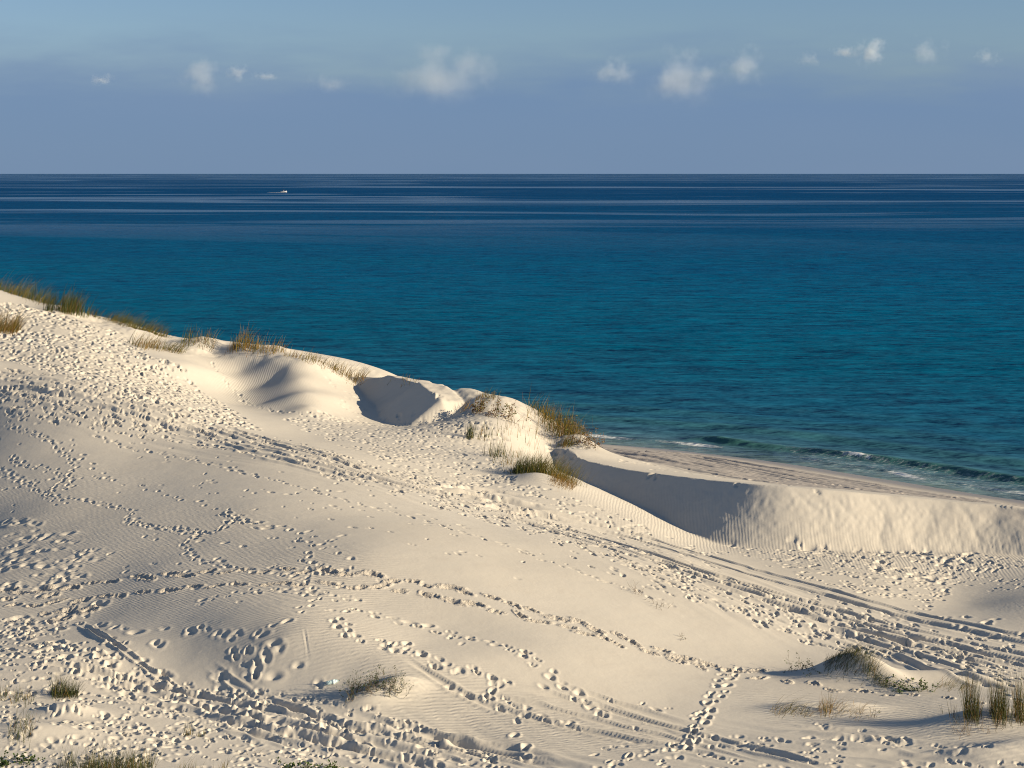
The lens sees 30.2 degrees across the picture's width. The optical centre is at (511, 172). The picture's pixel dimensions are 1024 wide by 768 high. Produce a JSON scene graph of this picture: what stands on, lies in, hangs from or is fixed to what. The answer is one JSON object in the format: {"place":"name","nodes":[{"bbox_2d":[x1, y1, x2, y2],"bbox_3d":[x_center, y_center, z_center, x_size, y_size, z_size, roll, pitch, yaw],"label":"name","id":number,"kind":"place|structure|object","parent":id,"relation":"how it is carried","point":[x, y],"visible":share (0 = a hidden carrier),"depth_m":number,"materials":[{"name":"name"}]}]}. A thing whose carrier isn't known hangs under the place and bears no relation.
{"place":"outdoors","nodes":[
{"label":"outdoors","id":0,"kind":"place"},
{"bbox_2d":[0,682,11,700],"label":"beach grass","id":1,"kind":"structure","parent":0,"point":[4,693],"depth_m":59.65,"materials":[{"name":"plant"}]},
{"bbox_2d":[0,303,31,335],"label":"beach grass","id":2,"kind":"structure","parent":0,"point":[12,327],"depth_m":120.81,"materials":[{"name":"brown plant"}]},
{"bbox_2d":[7,682,34,705],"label":"beach grass","id":3,"kind":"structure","parent":0,"point":[20,695],"depth_m":59.34,"materials":[{"name":"beige plant"}]},
{"bbox_2d":[7,703,39,749],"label":"beach grass","id":4,"kind":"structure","parent":0,"point":[14,730],"depth_m":55.49,"materials":[{"name":"green plant"}]},
{"bbox_2d":[0,266,65,305],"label":"beach grass","id":5,"kind":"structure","parent":0,"point":[15,291],"depth_m":132.74,"materials":[{"name":"green plant"}]},
{"bbox_2d":[43,289,58,312],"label":"beach grass","id":6,"kind":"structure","parent":0,"point":[49,307],"depth_m":127.79,"materials":[{"name":"green plant"}]},
{"bbox_2d":[45,673,83,699],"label":"beach grass","id":7,"kind":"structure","parent":0,"point":[64,692],"depth_m":59.91,"materials":[{"name":"green plant"}]},
{"bbox_2d":[84,304,103,318],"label":"beach grass","id":8,"kind":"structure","parent":0,"point":[96,314],"depth_m":130.38,"materials":[{"name":"plant"}]},
{"bbox_2d":[98,308,172,337],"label":"beach grass","id":9,"kind":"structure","parent":0,"point":[129,322],"depth_m":129.16,"materials":[{"name":"plant"}]},
{"bbox_2d":[160,335,188,353],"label":"beach grass","id":10,"kind":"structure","parent":0,"point":[173,349],"depth_m":123.02,"materials":[{"name":"plant"}]},
{"bbox_2d":[183,716,194,736],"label":"beach grass","id":11,"kind":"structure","parent":0,"point":[186,733],"depth_m":56.65,"materials":[{"name":"beige plant"}]},
{"bbox_2d":[180,324,221,350],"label":"beach grass","id":12,"kind":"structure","parent":0,"point":[197,337],"depth_m":125.42,"materials":[{"name":"plant"}]},
{"bbox_2d":[225,320,267,356],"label":"beach grass","id":13,"kind":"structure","parent":0,"point":[252,342],"depth_m":124.59,"materials":[{"name":"plant"}]},
{"bbox_2d":[257,334,289,354],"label":"beach grass","id":14,"kind":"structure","parent":0,"point":[274,348],"depth_m":123.68,"materials":[{"name":"plant"}]},
{"bbox_2d":[283,344,300,357],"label":"beach grass","id":15,"kind":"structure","parent":0,"point":[296,356],"depth_m":122.16,"materials":[{"name":"beige plant"}]},
{"bbox_2d":[298,348,338,371],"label":"beach grass","id":16,"kind":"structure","parent":0,"point":[314,359],"depth_m":121.86,"materials":[{"name":"beige plant"}]},
{"bbox_2d":[326,679,339,684],"bbox_3d":[-5.729,16.304,60.840,0.445,0.139,0.139,-5,2,-28],"label":"plastic bottle","id":17,"kind":"object","parent":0,"point":[333,681],"visible":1,"depth_m":60.77,"materials":[{"name":"white plastic"}]},
{"bbox_2d":[333,354,373,385],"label":"beach grass","id":18,"kind":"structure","parent":0,"point":[349,373],"depth_m":122.29,"materials":[{"name":"plant"}]},
{"bbox_2d":[461,398,471,411],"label":"beach grass","id":19,"kind":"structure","parent":0,"point":[466,406],"depth_m":111.59,"materials":[{"name":"plant"}]},
{"bbox_2d":[465,418,477,439],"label":"beach grass","id":20,"kind":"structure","parent":0,"point":[470,432],"depth_m":104.24,"materials":[{"name":"green plant"}]},
{"bbox_2d":[475,424,492,441],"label":"beach grass","id":21,"kind":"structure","parent":0,"point":[484,433],"depth_m":104.73,"materials":[{"name":"beige plant"}]},
{"bbox_2d":[475,386,500,403],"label":"shrub","id":22,"kind":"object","parent":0,"point":[488,397],"depth_m":112.26,"materials":[{"name":"brown plant"}]},
{"bbox_2d":[492,452,515,466],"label":"beach grass","id":23,"kind":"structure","parent":0,"point":[503,459],"depth_m":97.02,"materials":[{"name":"plant"}]},
{"bbox_2d":[489,444,528,458],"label":"beach grass","id":24,"kind":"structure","parent":0,"point":[512,452],"depth_m":101.42,"materials":[{"name":"green plant"}]},
{"bbox_2d":[0,290,1023,767],"bbox_3d":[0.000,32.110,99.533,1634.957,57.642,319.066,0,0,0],"label":"sand dunes","id":25,"kind":"structure","parent":0,"point":[236,554],"depth_m":72.51,"materials":[{"name":"beige sand"}]},
{"bbox_2d":[0,750,44,766],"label":"creeping plant","id":26,"kind":"object","parent":25,"relation":"on","point":[5,762],"visible":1,"depth_m":53.47,"materials":[{"name":"green plant"}]},
{"bbox_2d":[50,747,84,767],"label":"beach grass","id":27,"kind":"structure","parent":25,"relation":"on","point":[69,762],"depth_m":53.11,"materials":[{"name":"green plant"}]},
{"bbox_2d":[50,284,97,316],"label":"beach grass","id":28,"kind":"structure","parent":25,"relation":"on","point":[75,306],"depth_m":128.80,"materials":[{"name":"green plant"}]},
{"bbox_2d":[70,738,164,767],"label":"beach grass","id":29,"kind":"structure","parent":25,"relation":"on","point":[106,765],"depth_m":52.55,"materials":[{"name":"green plant"}]},
{"bbox_2d":[127,326,171,352],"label":"beach grass","id":30,"kind":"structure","parent":25,"relation":"on","point":[149,343],"depth_m":122.31,"materials":[{"name":"plant"}]},
{"bbox_2d":[277,757,313,767],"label":"creeping plant","id":31,"kind":"object","parent":25,"relation":"on","point":[299,763],"visible":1,"depth_m":53.69,"materials":[{"name":"green plant"}]},
{"bbox_2d":[302,758,343,767],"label":"creeping plant","id":32,"kind":"object","parent":25,"relation":"on","point":[330,765],"visible":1,"depth_m":53.69,"materials":[{"name":"green plant"}]},
{"bbox_2d":[336,665,413,702],"bbox_3d":[-4.309,16.087,59.717,2.489,1.211,1.319,0,0,0],"label":"dune bush","id":33,"kind":"object","parent":25,"relation":"on","point":[366,686],"visible":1,"depth_m":59.77,"materials":[{"name":"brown plant"}]},
{"bbox_2d":[471,399,489,413],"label":"dune shrub","id":34,"kind":"object","parent":25,"relation":"on","point":[479,406],"visible":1,"depth_m":110.45,"materials":[{"name":"green plant"}]},
{"bbox_2d":[481,431,514,457],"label":"beach grass","id":35,"kind":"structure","parent":25,"relation":"on","point":[498,450],"depth_m":98.76,"materials":[{"name":"green plant"}]},
{"bbox_2d":[491,398,530,421],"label":"dune shrub","id":36,"kind":"object","parent":25,"relation":"on","point":[509,411],"visible":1,"depth_m":109.38,"materials":[{"name":"beige plant"}]},
{"bbox_2d":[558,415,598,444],"bbox_3d":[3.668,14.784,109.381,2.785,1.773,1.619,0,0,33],"label":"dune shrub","id":37,"kind":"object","parent":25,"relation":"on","point":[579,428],"visible":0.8,"depth_m":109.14,"materials":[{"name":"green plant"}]},
{"bbox_2d":[569,425,604,449],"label":"dune shrub","id":38,"kind":"object","parent":25,"relation":"on","point":[590,440],"visible":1,"depth_m":107.59,"materials":[{"name":"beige plant"}]},
{"bbox_2d":[784,650,809,670],"bbox_3d":[9.745,16.654,64.791,0.921,0.743,0.920,0,0,34],"label":"dune shrub","id":39,"kind":"object","parent":25,"relation":"on","point":[798,663],"visible":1,"depth_m":64.66,"materials":[{"name":"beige plant"}]},
{"bbox_2d":[783,661,821,676],"bbox_3d":[9.819,16.737,64.183,1.738,0.648,1.046,0,0,36],"label":"dune shrub","id":40,"kind":"object","parent":25,"relation":"on","point":[806,668],"visible":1,"depth_m":64.36,"materials":[{"name":"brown plant"}]},
{"bbox_2d":[870,667,895,687],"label":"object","id":41,"kind":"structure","parent":25,"relation":"on","point":[885,682],"depth_m":62.63,"materials":[{"name":"green plant"}]},
{"bbox_2d":[886,674,937,693],"bbox_3d":[13.083,16.762,62.158,1.554,0.632,1.369,0,0,0],"label":"creeping plant","id":42,"kind":"object","parent":25,"relation":"on","point":[908,689],"visible":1,"depth_m":62.05,"materials":[{"name":"green plant"}]},
{"bbox_2d":[937,671,976,692],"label":"beach grass","id":43,"kind":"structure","parent":25,"relation":"on","point":[953,682],"depth_m":62.38,"materials":[{"name":"plant"}]},
{"bbox_2d":[946,709,1010,739],"bbox_3d":[13.942,16.481,57.185,1.947,0.906,0.965,0,0,-11],"label":"dry brush","id":44,"kind":"object","parent":25,"relation":"on","point":[978,729],"visible":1,"depth_m":57.05,"materials":[{"name":"brown plant"}]},
{"bbox_2d":[986,658,1023,729],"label":"beach grass","id":45,"kind":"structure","parent":25,"relation":"on","point":[997,705],"depth_m":57.52,"materials":[{"name":"green plant"}]},
{"bbox_2d":[1008,663,1023,725],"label":"beach grass","id":46,"kind":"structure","parent":25,"relation":"on","point":[1019,705],"depth_m":57.53,"materials":[{"name":"green plant"}]},
{"bbox_2d":[0,174,1023,500],"bbox_3d":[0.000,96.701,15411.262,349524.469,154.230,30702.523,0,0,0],"label":"sea","id":47,"kind":"structure","parent":0,"point":[866,324],"depth_m":330.72,"materials":[{"name":"liquid"}]},
{"bbox_2d":[0,0,1023,173],"label":"sky","id":48,"kind":"structure","parent":0,"point":[87,86],"materials":[{"name":"blue"}]},
{"bbox_2d":[486,417,539,448],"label":"beach grass","id":49,"kind":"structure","parent":0,"point":[508,433],"depth_m":105.97,"materials":[{"name":"beige plant"}]},
{"bbox_2d":[466,396,582,459],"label":"beach grass","id":50,"kind":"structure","parent":0,"point":[529,429],"depth_m":108.55,"materials":[{"name":"plant"}]},
{"bbox_2d":[529,398,556,420],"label":"beach grass","id":51,"kind":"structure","parent":0,"point":[537,407],"depth_m":112.39,"materials":[{"name":"brown plant"}]},
{"bbox_2d":[509,447,590,489],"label":"beach grass","id":52,"kind":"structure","parent":0,"point":[520,468],"depth_m":94.55,"materials":[{"name":"green plant"}]},
{"bbox_2d":[525,383,596,442],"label":"beach grass","id":53,"kind":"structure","parent":0,"point":[559,429],"depth_m":110.49,"materials":[{"name":"plant"}]},
{"bbox_2d":[549,432,585,448],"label":"beach grass","id":54,"kind":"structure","parent":0,"point":[566,442],"depth_m":107.43,"materials":[{"name":"plant"}]},
{"bbox_2d":[770,694,802,716],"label":"beach grass","id":55,"kind":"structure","parent":0,"point":[786,707],"depth_m":59.89,"materials":[{"name":"beige plant"}]},
{"bbox_2d":[791,704,820,716],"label":"beach grass","id":56,"kind":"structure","parent":0,"point":[803,709],"depth_m":59.73,"materials":[{"name":"beige plant"}]},
{"bbox_2d":[818,692,834,718],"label":"beach grass","id":57,"kind":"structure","parent":0,"point":[825,707],"depth_m":59.65,"materials":[{"name":"brown plant"}]},
{"bbox_2d":[836,697,872,720],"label":"beach grass","id":58,"kind":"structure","parent":0,"point":[850,708],"depth_m":59.57,"materials":[{"name":"beige plant"}]},
{"bbox_2d":[823,639,891,683],"bbox_3d":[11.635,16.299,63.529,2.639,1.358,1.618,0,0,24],"label":"beach grass","id":59,"kind":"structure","parent":0,"point":[849,651],"depth_m":63.59,"materials":[{"name":"green plant"}]},
{"bbox_2d":[946,698,959,724],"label":"beach grass","id":60,"kind":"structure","parent":0,"point":[954,711],"depth_m":57.82,"materials":[{"name":"plant"}]},
{"bbox_2d":[957,658,984,727],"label":"beach grass","id":61,"kind":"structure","parent":0,"point":[973,707],"depth_m":57.61,"materials":[{"name":"green plant"}]}
]}

